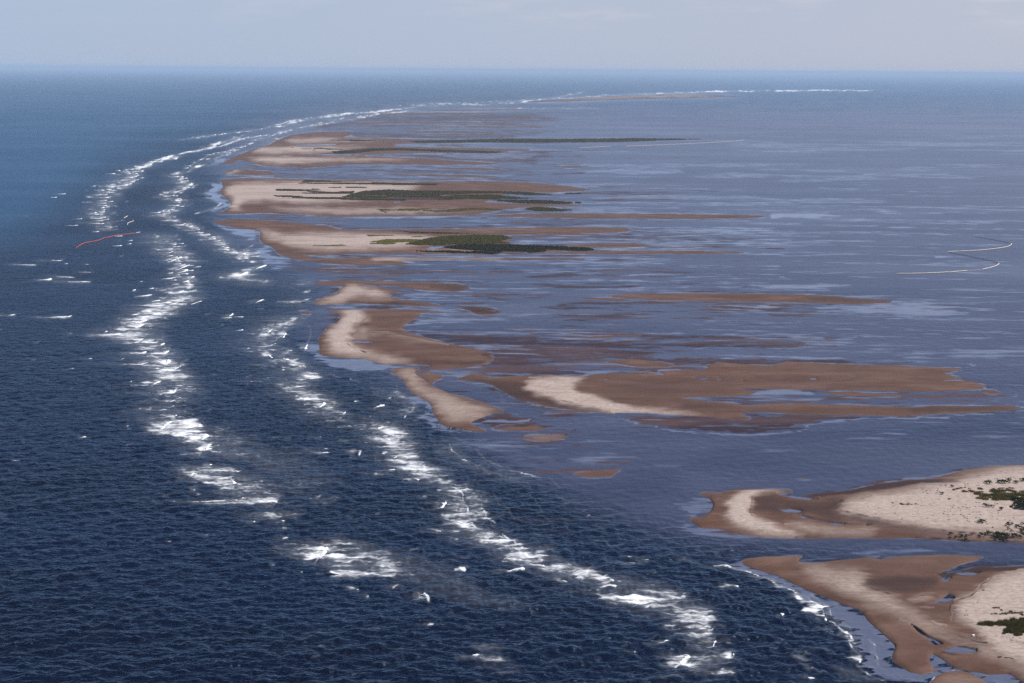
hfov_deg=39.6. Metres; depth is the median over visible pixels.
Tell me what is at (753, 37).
sky
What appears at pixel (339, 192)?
marsh grass
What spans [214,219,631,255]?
sandbar
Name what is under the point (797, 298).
sandbar
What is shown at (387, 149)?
marsh grass
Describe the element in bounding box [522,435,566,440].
sandbar
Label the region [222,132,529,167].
sandbar
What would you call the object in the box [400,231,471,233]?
marsh grass
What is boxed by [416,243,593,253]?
marsh grass
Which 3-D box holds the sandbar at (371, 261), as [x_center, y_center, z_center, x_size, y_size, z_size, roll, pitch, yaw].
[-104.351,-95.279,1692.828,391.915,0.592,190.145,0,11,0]
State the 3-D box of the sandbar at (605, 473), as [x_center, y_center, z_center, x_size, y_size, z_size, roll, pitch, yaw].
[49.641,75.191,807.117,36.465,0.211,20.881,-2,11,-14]
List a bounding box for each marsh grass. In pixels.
[274,180,437,198]
[291,139,500,153]
[313,235,422,245]
[341,189,552,200]
[377,208,501,212]
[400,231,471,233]
[406,234,511,245]
[409,138,692,142]
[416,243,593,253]
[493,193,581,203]
[525,207,570,210]
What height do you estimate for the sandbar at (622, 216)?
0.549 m
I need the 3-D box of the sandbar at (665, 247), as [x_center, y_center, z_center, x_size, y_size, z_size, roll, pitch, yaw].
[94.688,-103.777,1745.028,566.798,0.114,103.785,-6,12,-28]
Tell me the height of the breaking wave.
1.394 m
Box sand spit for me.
[391,367,503,431]
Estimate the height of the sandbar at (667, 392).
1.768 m
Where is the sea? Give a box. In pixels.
[0,69,1023,682]
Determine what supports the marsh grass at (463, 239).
on the sandbar at (291, 238)
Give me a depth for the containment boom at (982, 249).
1841.02 m
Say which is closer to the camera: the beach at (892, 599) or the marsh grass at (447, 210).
the beach at (892, 599)
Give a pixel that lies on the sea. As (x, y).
(126, 555)
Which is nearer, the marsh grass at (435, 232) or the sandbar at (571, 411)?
the sandbar at (571, 411)
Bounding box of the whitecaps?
[66,93,826,654]
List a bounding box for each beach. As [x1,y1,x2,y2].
[688,465,1023,542]
[741,555,1023,682]
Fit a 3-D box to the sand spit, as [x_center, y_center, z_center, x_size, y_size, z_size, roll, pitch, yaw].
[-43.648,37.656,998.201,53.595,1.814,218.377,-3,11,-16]
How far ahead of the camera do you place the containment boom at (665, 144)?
4399.61 m
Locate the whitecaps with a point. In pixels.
(306, 345)
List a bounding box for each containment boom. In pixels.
[76,232,138,247]
[583,140,740,147]
[896,252,998,273]
[947,237,1011,251]
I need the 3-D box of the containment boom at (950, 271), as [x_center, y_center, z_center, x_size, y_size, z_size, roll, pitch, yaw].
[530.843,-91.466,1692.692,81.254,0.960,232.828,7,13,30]
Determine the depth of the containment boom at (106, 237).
1903.06 m
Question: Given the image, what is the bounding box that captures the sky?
[0,0,1023,75]
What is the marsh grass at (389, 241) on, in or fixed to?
on the sandbar at (291, 238)
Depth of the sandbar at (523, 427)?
910.10 m
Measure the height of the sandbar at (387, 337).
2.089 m
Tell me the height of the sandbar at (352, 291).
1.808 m
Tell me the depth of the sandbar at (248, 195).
2483.42 m
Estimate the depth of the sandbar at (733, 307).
1378.37 m
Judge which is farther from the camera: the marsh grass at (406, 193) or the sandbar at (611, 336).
the marsh grass at (406, 193)
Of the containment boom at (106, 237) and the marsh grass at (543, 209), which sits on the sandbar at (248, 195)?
the marsh grass at (543, 209)
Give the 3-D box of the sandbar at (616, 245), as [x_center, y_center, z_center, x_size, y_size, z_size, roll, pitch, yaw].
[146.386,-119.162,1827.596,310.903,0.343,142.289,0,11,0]
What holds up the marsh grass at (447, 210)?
on the sandbar at (248, 195)
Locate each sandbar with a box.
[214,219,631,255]
[215,178,589,216]
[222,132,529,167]
[223,169,274,175]
[275,252,584,270]
[312,280,469,306]
[318,309,493,369]
[342,109,586,176]
[389,246,783,273]
[415,359,1019,419]
[455,306,500,314]
[491,213,763,218]
[493,424,545,430]
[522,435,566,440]
[527,94,738,101]
[528,243,744,253]
[542,410,587,412]
[572,469,620,476]
[578,335,641,338]
[583,293,892,303]
[701,304,794,309]
[931,671,985,682]
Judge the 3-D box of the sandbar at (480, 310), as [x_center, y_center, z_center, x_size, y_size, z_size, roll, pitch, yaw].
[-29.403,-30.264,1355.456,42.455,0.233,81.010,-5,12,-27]
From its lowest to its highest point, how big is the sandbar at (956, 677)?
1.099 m
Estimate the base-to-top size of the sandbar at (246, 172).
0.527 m
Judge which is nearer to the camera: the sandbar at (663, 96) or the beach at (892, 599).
the beach at (892, 599)
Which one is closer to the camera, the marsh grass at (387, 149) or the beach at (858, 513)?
the beach at (858, 513)
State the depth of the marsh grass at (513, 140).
4590.34 m
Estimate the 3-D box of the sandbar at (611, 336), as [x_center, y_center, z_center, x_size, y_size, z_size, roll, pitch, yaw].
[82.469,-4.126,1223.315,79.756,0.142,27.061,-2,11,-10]

